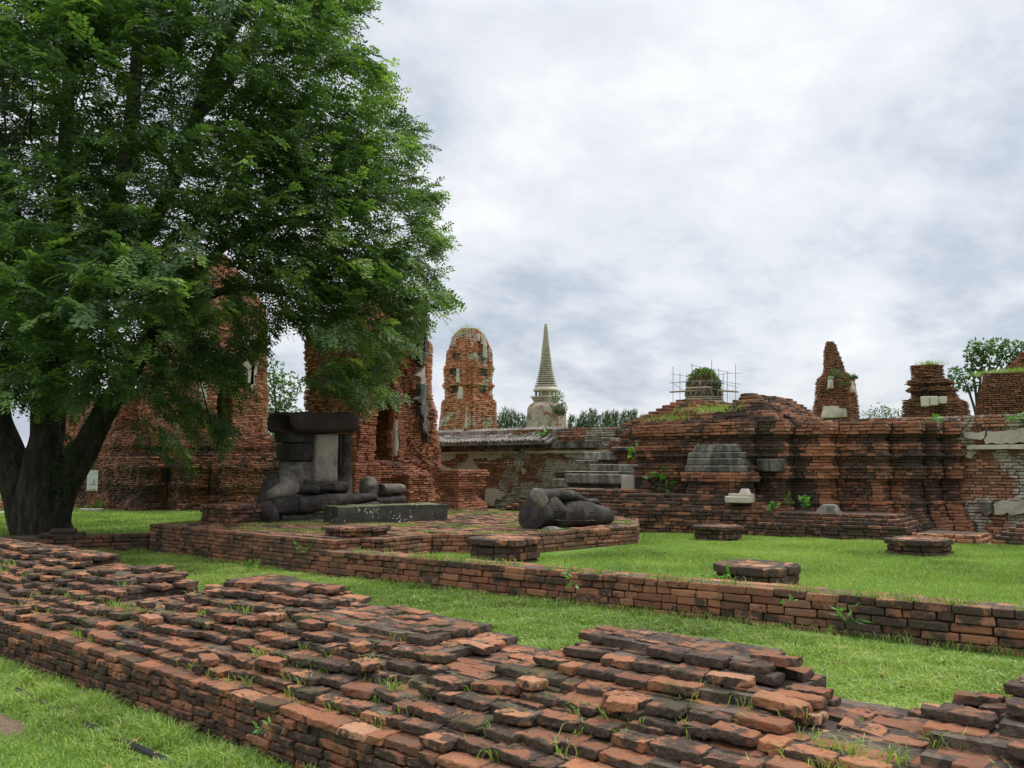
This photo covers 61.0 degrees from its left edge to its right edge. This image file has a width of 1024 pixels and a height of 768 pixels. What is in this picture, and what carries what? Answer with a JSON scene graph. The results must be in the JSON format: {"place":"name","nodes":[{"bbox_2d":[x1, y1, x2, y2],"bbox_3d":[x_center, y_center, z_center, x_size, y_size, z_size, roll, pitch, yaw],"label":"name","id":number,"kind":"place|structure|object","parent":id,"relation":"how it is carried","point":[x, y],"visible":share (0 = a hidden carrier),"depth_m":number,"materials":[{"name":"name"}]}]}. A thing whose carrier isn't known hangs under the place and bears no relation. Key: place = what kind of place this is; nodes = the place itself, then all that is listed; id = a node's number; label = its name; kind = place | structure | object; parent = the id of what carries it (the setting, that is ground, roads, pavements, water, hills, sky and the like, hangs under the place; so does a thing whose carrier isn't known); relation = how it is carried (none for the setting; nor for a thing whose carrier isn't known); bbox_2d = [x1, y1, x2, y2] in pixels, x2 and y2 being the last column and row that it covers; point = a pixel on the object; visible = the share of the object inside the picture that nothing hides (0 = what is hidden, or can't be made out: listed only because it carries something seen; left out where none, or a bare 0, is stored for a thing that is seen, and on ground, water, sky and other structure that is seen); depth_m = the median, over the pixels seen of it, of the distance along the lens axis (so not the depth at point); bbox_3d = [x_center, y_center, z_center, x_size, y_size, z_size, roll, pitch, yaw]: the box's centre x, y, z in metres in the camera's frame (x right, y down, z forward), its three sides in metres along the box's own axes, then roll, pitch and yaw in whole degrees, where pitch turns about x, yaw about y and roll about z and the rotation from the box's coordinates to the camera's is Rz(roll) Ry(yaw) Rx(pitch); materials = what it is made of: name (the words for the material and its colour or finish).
{"place":"outdoors","nodes":[
{"label":"outdoors","id":0,"kind":"place"},
{"bbox_2d":[0,495,201,548],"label":"ground","id":1,"kind":"structure","parent":0,"point":[176,514],"depth_m":24.74,"materials":[{"name":"green plant"}]},
{"bbox_2d":[79,470,103,510],"bbox_3d":[-14.465,3.701,29.994,0.750,1.450,0.500,0,-5,2],"label":"information sign","id":2,"kind":"object","parent":1,"relation":"on","point":[92,479],"visible":0.88,"depth_m":29.95,"materials":[{"name":"white paint"}]},
{"bbox_2d":[84,499,109,507],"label":"undergrowth","id":3,"kind":"object","parent":1,"relation":"on","point":[99,504],"visible":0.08,"depth_m":31.22,"materials":[{"name":"green plant"}]},
{"bbox_2d":[0,254,280,511],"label":"ruined prang","id":4,"kind":"structure","parent":1,"relation":"on","point":[132,476],"depth_m":31.79,"materials":[{"name":"brick"}]},
{"bbox_2d":[266,358,304,443],"bbox_3d":[-10.424,1.982,37.953,3.003,6.231,2.555,0,-5,5],"label":"leafy tree","id":5,"kind":"object","parent":1,"relation":"on","point":[279,407],"visible":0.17,"depth_m":37.90,"materials":[{"name":"green plant"}]},
{"bbox_2d":[294,277,444,512],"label":"ruined prang","id":6,"kind":"structure","parent":1,"relation":"on","point":[390,446],"depth_m":25.36,"materials":[{"name":"brick"}]},
{"bbox_2d":[1,510,1011,767],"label":"fallen leaves","id":7,"kind":"object","parent":1,"relation":"on","point":[531,626],"visible":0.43,"depth_m":7.93,"materials":[{"name":"brown plant"}]},
{"bbox_2d":[294,541,308,552],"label":"leafy weed","id":8,"kind":"object","parent":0,"point":[296,544],"visible":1,"depth_m":12.09,"materials":[{"name":"green plant"}]},
{"bbox_2d":[168,507,632,533],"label":"grass","id":9,"kind":"structure","parent":0,"point":[391,524],"depth_m":15.88,"materials":[{"name":"green plant"}]},
{"bbox_2d":[0,527,1023,767],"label":"ground","id":10,"kind":"structure","parent":0,"point":[8,724],"depth_m":5.60,"materials":[{"name":"green plant"}]},
{"bbox_2d":[4,528,150,551],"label":"brick wall","id":11,"kind":"structure","parent":10,"relation":"on","point":[73,537],"depth_m":16.08,"materials":[{"name":"brown brick"}]},
{"bbox_2d":[0,680,192,767],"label":"black hose","id":12,"kind":"object","parent":10,"relation":"on","point":[144,751],"visible":0.36,"depth_m":5.00,"materials":[{"name":"plastic"}]},
{"bbox_2d":[0,653,318,767],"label":"grass","id":13,"kind":"structure","parent":10,"relation":"on","point":[141,725],"depth_m":5.19,"materials":[{"name":"green plant"}]},
{"bbox_2d":[244,558,260,571],"bbox_3d":[-3.876,2.675,12.847,0.327,0.231,0.247,0,-5,5],"label":"leafy weed","id":14,"kind":"object","parent":10,"relation":"on","point":[250,561],"visible":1,"depth_m":12.88,"materials":[{"name":"green plant"}]},
{"bbox_2d":[252,717,271,736],"bbox_3d":[-1.260,1.728,4.383,0.103,0.084,0.062,2,-6,-25],"label":"leafy weed","id":15,"kind":"object","parent":10,"relation":"on","point":[257,731],"visible":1,"depth_m":4.36,"materials":[{"name":"green plant"}]},
{"bbox_2d":[0,537,1023,767],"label":"brick wall","id":16,"kind":"structure","parent":10,"relation":"on","point":[648,671],"depth_m":4.70,"materials":[{"name":"brown brick"}]},
{"bbox_2d":[0,545,1023,767],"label":"grass","id":17,"kind":"structure","parent":10,"relation":"on","point":[805,589],"depth_m":7.54,"materials":[{"name":"green plant"}]},
{"bbox_2d":[319,549,1023,656],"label":"brick wall","id":18,"kind":"structure","parent":10,"relation":"on","point":[929,623],"depth_m":9.11,"materials":[{"name":"brown brick"}]},
{"bbox_2d":[559,560,578,588],"bbox_3d":[0.615,2.122,9.736,0.189,0.358,0.299,-3,-6,29],"label":"leafy weed","id":19,"kind":"object","parent":18,"relation":"on","point":[569,584],"visible":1,"depth_m":9.76,"materials":[{"name":"green plant"}]},
{"bbox_2d":[779,594,797,603],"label":"leafy weed","id":20,"kind":"object","parent":18,"relation":"on","point":[783,602],"visible":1,"depth_m":8.25,"materials":[{"name":"green plant"}]},
{"bbox_2d":[0,0,1023,462],"label":"sky","id":21,"kind":"structure","parent":0,"point":[664,187],"materials":[{"name":"white"}]},
{"bbox_2d":[79,546,1023,709],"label":"grass","id":22,"kind":"structure","parent":0,"point":[988,671],"depth_m":8.27,"materials":[{"name":"green plant"}]},
{"bbox_2d":[829,602,871,623],"bbox_3d":[2.785,1.907,7.328,0.277,0.194,0.447,1,-5,-12],"label":"leafy weed","id":23,"kind":"object","parent":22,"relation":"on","point":[840,614],"visible":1,"depth_m":7.25,"materials":[{"name":"green plant"}]},
{"bbox_2d":[417,531,1023,604],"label":"lawn","id":24,"kind":"structure","parent":0,"point":[573,551],"depth_m":12.61,"materials":[{"name":"green plant"}]},
{"bbox_2d":[468,534,541,562],"bbox_3d":[-0.112,2.458,12.812,0.940,0.415,0.941,-4,-7,40],"label":"column base","id":25,"kind":"object","parent":24,"relation":"on","point":[518,548],"visible":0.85,"depth_m":12.50,"materials":[{"name":"brick"}]},
{"bbox_2d":[692,523,743,540],"bbox_3d":[3.902,2.834,16.512,0.836,0.329,0.838,-4,-7,40],"label":"column base","id":26,"kind":"object","parent":24,"relation":"on","point":[718,532],"visible":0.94,"depth_m":16.24,"materials":[{"name":"brick"}]},
{"bbox_2d":[712,564,730,579],"bbox_3d":[2.373,2.132,9.751,0.150,0.242,0.306,-4,-7,40],"label":"leafy weed","id":27,"kind":"object","parent":24,"relation":"on","point":[727,566],"visible":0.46,"depth_m":9.74,"materials":[{"name":"green plant"}]},
{"bbox_2d":[713,559,800,584],"bbox_3d":[2.893,2.281,10.296,0.887,0.320,0.903,-4,-7,40],"label":"column base","id":28,"kind":"object","parent":24,"relation":"on","point":[764,571],"visible":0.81,"depth_m":10.01,"materials":[{"name":"brick"}]},
{"bbox_2d":[500,488,1023,545],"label":"brick terrace","id":29,"kind":"structure","parent":24,"relation":"on","point":[655,512],"depth_m":17.46,"materials":[{"name":"brown brick"}]},
{"bbox_2d":[552,438,642,488],"bbox_3d":[2.782,2.397,22.482,3.231,1.999,2.357,-4,-7,40],"label":"plastered pedestal","id":30,"kind":"object","parent":29,"relation":"on","point":[612,469],"visible":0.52,"depth_m":21.93,"materials":[{"name":"stone"}]},
{"bbox_2d":[627,441,637,458],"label":"leafy weed","id":31,"kind":"object","parent":30,"relation":"on","point":[631,451],"visible":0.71,"depth_m":21.42,"materials":[{"name":"green plant"}]},
{"bbox_2d":[642,472,677,492],"bbox_3d":[3.309,2.265,19.428,0.813,0.591,0.480,0,-5,1],"label":"leafy weed","id":32,"kind":"object","parent":29,"relation":"on","point":[673,482],"visible":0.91,"depth_m":19.39,"materials":[{"name":"green plant"}]},
{"bbox_2d":[725,489,754,502],"bbox_3d":[4.614,2.265,17.636,0.509,0.280,0.364,-4,-7,40],"label":"plaster fragment","id":33,"kind":"object","parent":29,"relation":"on","point":[744,496],"visible":1,"depth_m":17.52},
{"bbox_2d":[765,501,781,514],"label":"leafy weed","id":34,"kind":"object","parent":29,"relation":"on","point":[771,504],"visible":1,"depth_m":17.49,"materials":[{"name":"green plant"}]},
{"bbox_2d":[784,490,793,508],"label":"leafy weed","id":35,"kind":"object","parent":29,"relation":"on","point":[786,499],"visible":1,"depth_m":17.65,"materials":[{"name":"green plant"}]},
{"bbox_2d":[620,393,977,531],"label":"moulded chedi","id":36,"kind":"structure","parent":29,"relation":"on","point":[713,453],"depth_m":18.26,"materials":[{"name":"brick"}]},
{"bbox_2d":[651,466,667,478],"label":"leafy weed","id":37,"kind":"object","parent":36,"relation":"on","point":[662,468],"visible":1,"depth_m":19.41,"materials":[{"name":"green plant"}]},
{"bbox_2d":[632,400,745,421],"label":"grass","id":38,"kind":"structure","parent":36,"relation":"on","point":[715,409],"depth_m":19.75,"materials":[{"name":"green plant"}]},
{"bbox_2d":[930,413,943,422],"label":"leafy weed","id":39,"kind":"object","parent":36,"relation":"on","point":[939,420],"visible":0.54,"depth_m":18.65,"materials":[{"name":"green plant"}]},
{"bbox_2d":[798,494,809,511],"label":"leafy weed","id":40,"kind":"object","parent":29,"relation":"on","point":[803,499],"visible":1,"depth_m":17.33,"materials":[{"name":"green plant"}]},
{"bbox_2d":[815,504,841,513],"bbox_3d":[6.256,2.480,17.170,0.509,0.200,0.339,-4,-7,40],"label":"plaster fragment","id":41,"kind":"object","parent":29,"relation":"on","point":[828,508],"visible":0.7,"depth_m":17.07,"materials":[{"name":"grey stone"}]},
{"bbox_2d":[884,535,953,556],"bbox_3d":[6.557,2.622,14.000,0.928,0.297,0.951,-4,-7,40],"label":"column base","id":42,"kind":"object","parent":24,"relation":"on","point":[916,545],"visible":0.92,"depth_m":13.70,"materials":[{"name":"brick"}]},
{"bbox_3d":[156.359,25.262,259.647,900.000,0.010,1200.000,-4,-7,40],"label":"terrain","id":43,"kind":"structure","parent":0,"visible":0},
{"bbox_2d":[0,0,467,535],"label":"tree","id":44,"kind":"object","parent":43,"relation":"on","point":[90,274],"visible":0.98,"depth_m":16.50,"materials":[{"name":"green plant"}]},
{"bbox_2d":[149,508,639,573],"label":"brick platform","id":45,"kind":"structure","parent":43,"relation":"on","point":[228,543],"depth_m":14.47,"materials":[{"name":"brown brick"}]},
{"bbox_2d":[200,502,262,524],"bbox_3d":[-5.257,2.486,16.589,1.089,0.400,1.062,-4,-7,40],"label":"column base","id":46,"kind":"object","parent":45,"relation":"on","point":[232,513],"visible":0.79,"depth_m":16.22,"materials":[{"name":"brick"}]},
{"bbox_2d":[256,412,406,522],"bbox_3d":[-4.030,1.713,18.385,1.939,2.238,3.775,-4,-7,40],"label":"headless statue","id":47,"kind":"object","parent":45,"relation":"on","point":[313,452],"visible":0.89,"depth_m":17.85,"materials":[{"name":"stone"}]},
{"bbox_2d":[359,477,378,494],"bbox_3d":[-3.118,2.250,18.978,0.414,0.461,0.410,-4,-7,40],"label":"stone fragment","id":48,"kind":"object","parent":47,"relation":"on","point":[368,485],"visible":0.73,"depth_m":18.84,"materials":[{"name":"grey stone"}]},
{"bbox_2d":[378,483,405,493],"bbox_3d":[-2.720,2.324,19.280,0.463,0.244,0.627,-4,-7,40],"label":"stone fragment","id":49,"kind":"object","parent":47,"relation":"on","point":[392,488],"visible":0.88,"depth_m":19.07,"materials":[{"name":"grey stone"}]},
{"bbox_2d":[321,523,390,537],"bbox_3d":[-2.451,2.324,13.630,0.879,0.222,0.862,-4,-7,40],"label":"column base","id":50,"kind":"object","parent":45,"relation":"on","point":[362,530],"visible":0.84,"depth_m":13.37,"materials":[{"name":"brick"}]},
{"bbox_2d":[323,502,447,523],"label":"stone slab","id":51,"kind":"structure","parent":45,"relation":"on","point":[377,513],"depth_m":16.50,"materials":[{"name":"grey stone"}]},
{"bbox_2d":[428,469,489,508],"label":"brick plinth","id":52,"kind":"structure","parent":45,"relation":"on","point":[458,487],"depth_m":21.53,"materials":[{"name":"brown brick"}]},
{"bbox_2d":[518,488,613,530],"bbox_3d":[0.907,2.228,15.444,0.877,0.818,2.504,-4,-7,40],"label":"reclining torso","id":53,"kind":"object","parent":45,"relation":"on","point":[550,509],"visible":0.96,"depth_m":14.99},
{"bbox_2d":[430,324,503,468],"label":"ruined prang","id":54,"kind":"structure","parent":43,"relation":"on","point":[468,402],"depth_m":54.51,"materials":[{"name":"brick"}]},
{"bbox_2d":[496,412,504,428],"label":"pine tree","id":55,"kind":"object","parent":43,"relation":"on","point":[499,419],"visible":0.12,"depth_m":88.17,"materials":[{"name":"green plant"}]},
{"bbox_2d":[499,407,510,428],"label":"pine tree","id":56,"kind":"object","parent":43,"relation":"on","point":[503,419],"visible":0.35,"depth_m":86.28,"materials":[{"name":"green plant"}]},
{"bbox_2d":[503,409,512,462],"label":"pine tree","id":57,"kind":"object","parent":43,"relation":"on","point":[509,420],"visible":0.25,"depth_m":86.89,"materials":[{"name":"green plant"}]},
{"bbox_2d":[508,409,516,462],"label":"pine tree","id":58,"kind":"object","parent":43,"relation":"on","point":[511,416],"visible":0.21,"depth_m":86.78,"materials":[{"name":"green plant"}]},
{"bbox_2d":[512,412,519,462],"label":"pine tree","id":59,"kind":"object","parent":43,"relation":"on","point":[516,422],"visible":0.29,"depth_m":87.22,"materials":[{"name":"green plant"}]},
{"bbox_2d":[514,411,521,462],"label":"pine tree","id":60,"kind":"object","parent":43,"relation":"on","point":[518,417],"visible":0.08,"depth_m":89.70,"materials":[{"name":"green plant"}]},
{"bbox_2d":[518,412,526,462],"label":"pine tree","id":61,"kind":"object","parent":43,"relation":"on","point":[522,422],"visible":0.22,"depth_m":85.47,"materials":[{"name":"green plant"}]},
{"bbox_2d":[524,324,567,462],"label":"chedi spire","id":62,"kind":"structure","parent":43,"relation":"on","point":[546,408],"depth_m":59.64,"materials":[{"name":"paint"}]},
{"bbox_2d":[567,417,574,427],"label":"pine tree","id":63,"kind":"object","parent":43,"relation":"on","point":[569,421],"visible":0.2,"depth_m":92.62,"materials":[{"name":"green plant"}]},
{"bbox_2d":[568,413,574,427],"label":"pine tree","id":64,"kind":"object","parent":43,"relation":"on","point":[571,417],"visible":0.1,"depth_m":94.95,"materials":[{"name":"green plant"}]},
{"bbox_2d":[571,417,583,462],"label":"pine tree","id":65,"kind":"object","parent":43,"relation":"on","point":[577,422],"visible":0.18,"depth_m":89.14,"materials":[{"name":"green plant"}]},
{"bbox_2d":[578,411,587,427],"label":"pine tree","id":66,"kind":"object","parent":43,"relation":"on","point":[581,425],"visible":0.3,"depth_m":88.75,"materials":[{"name":"green plant"}]},
{"bbox_2d":[583,413,590,427],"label":"pine tree","id":67,"kind":"object","parent":43,"relation":"on","point":[586,420],"visible":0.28,"depth_m":88.47,"materials":[{"name":"green plant"}]},
{"bbox_2d":[587,407,595,427],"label":"pine tree","id":68,"kind":"object","parent":43,"relation":"on","point":[592,423],"visible":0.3,"depth_m":91.52,"materials":[{"name":"green plant"}]},
{"bbox_2d":[591,408,597,427],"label":"pine tree","id":69,"kind":"object","parent":43,"relation":"on","point":[594,413],"visible":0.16,"depth_m":94.32,"materials":[{"name":"green plant"}]},
{"bbox_2d":[592,413,601,427],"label":"pine tree","id":70,"kind":"object","parent":43,"relation":"on","point":[597,420],"visible":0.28,"depth_m":90.06,"materials":[{"name":"green plant"}]},
{"bbox_2d":[598,411,605,426],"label":"pine tree","id":71,"kind":"object","parent":43,"relation":"on","point":[603,418],"visible":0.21,"depth_m":93.22,"materials":[{"name":"green plant"}]},
{"bbox_2d":[603,411,613,426],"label":"pine tree","id":72,"kind":"object","parent":43,"relation":"on","point":[609,423],"visible":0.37,"depth_m":89.15,"materials":[{"name":"green plant"}]},
{"bbox_2d":[610,409,619,426],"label":"pine tree","id":73,"kind":"object","parent":43,"relation":"on","point":[614,419],"visible":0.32,"depth_m":91.41,"materials":[{"name":"green plant"}]},
{"bbox_2d":[613,412,619,426],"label":"pine tree","id":74,"kind":"object","parent":43,"relation":"on","point":[617,413],"visible":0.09,"depth_m":94.92,"materials":[{"name":"green plant"}]},
{"bbox_2d":[617,410,628,426],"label":"pine tree","id":75,"kind":"object","parent":43,"relation":"on","point":[625,415],"visible":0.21,"depth_m":88.98,"materials":[{"name":"green plant"}]},
{"bbox_2d":[627,410,632,419],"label":"pine tree","id":76,"kind":"object","parent":43,"relation":"on","point":[629,414],"visible":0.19,"depth_m":93.01,"materials":[{"name":"green plant"}]},
{"bbox_2d":[631,408,637,419],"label":"pine tree","id":77,"kind":"object","parent":43,"relation":"on","point":[634,415],"visible":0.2,"depth_m":93.30,"materials":[{"name":"green plant"}]},
{"bbox_2d":[684,367,723,401],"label":"domed shrine","id":78,"kind":"object","parent":43,"relation":"on","point":[703,384],"visible":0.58,"depth_m":47.66,"materials":[{"name":"paint"}]},
{"bbox_2d":[670,360,737,401],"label":"scaffolding","id":79,"kind":"object","parent":78,"relation":"on","point":[711,389],"visible":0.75,"depth_m":47.39,"materials":[{"name":"metal"}]},
{"bbox_2d":[423,414,1023,538],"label":"enclosure wall","id":80,"kind":"structure","parent":43,"relation":"on","point":[992,497],"depth_m":24.54,"materials":[{"name":"brick"}]},
{"bbox_2d":[536,428,547,444],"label":"leafy weed","id":81,"kind":"object","parent":80,"relation":"on","point":[543,433],"visible":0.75,"depth_m":25.50,"materials":[{"name":"green plant"}]},
{"bbox_2d":[921,414,944,437],"bbox_3d":[8.968,0.906,18.663,0.702,0.543,0.692,-4,-7,40],"label":"leafy weed","id":82,"kind":"object","parent":80,"relation":"attached to","point":[936,415],"visible":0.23,"depth_m":18.45,"materials":[{"name":"green plant"}]},
{"bbox_2d":[1005,412,1023,424],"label":"leafy weed","id":83,"kind":"object","parent":80,"relation":"on","point":[1016,419],"visible":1,"depth_m":17.68,"materials":[{"name":"green plant"}]},
{"bbox_2d":[811,341,859,419],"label":"ruined prang","id":84,"kind":"structure","parent":43,"relation":"on","point":[836,398],"depth_m":44.67,"materials":[{"name":"brick"}]},
{"bbox_2d":[862,409,880,418],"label":"bush","id":85,"kind":"object","parent":43,"relation":"on","point":[871,413],"visible":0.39,"depth_m":39.94,"materials":[{"name":"green plant"}]},
{"bbox_2d":[865,402,895,417],"bbox_3d":[16.914,3.036,39.892,1.357,4.463,1.273,-4,-7,40],"label":"bush","id":86,"kind":"object","parent":43,"relation":"on","point":[884,410],"visible":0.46,"depth_m":39.95,"materials":[{"name":"green plant"}]},
{"bbox_2d":[880,407,901,417],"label":"bush","id":87,"kind":"object","parent":43,"relation":"on","point":[891,414],"visible":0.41,"depth_m":40.02,"materials":[{"name":"green plant"}]},
{"bbox_2d":[902,358,977,465],"bbox_3d":[17.787,1.903,36.011,3.328,6.028,3.623,-4,-7,40],"label":"brick stump","id":88,"kind":"object","parent":43,"relation":"on","point":[931,389],"visible":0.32,"depth_m":35.65,"materials":[{"name":"brick"}]},
{"bbox_2d":[946,337,1023,414],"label":"spreading tree","id":89,"kind":"object","parent":43,"relation":"on","point":[978,352],"visible":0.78,"depth_m":61.96,"materials":[{"name":"green plant"}]},
{"bbox_2d":[957,352,1023,465],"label":"brick mass","id":90,"kind":"object","parent":43,"relation":"on","point":[1000,392],"visible":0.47,"depth_m":35.79,"materials":[{"name":"red brick"}]}
]}

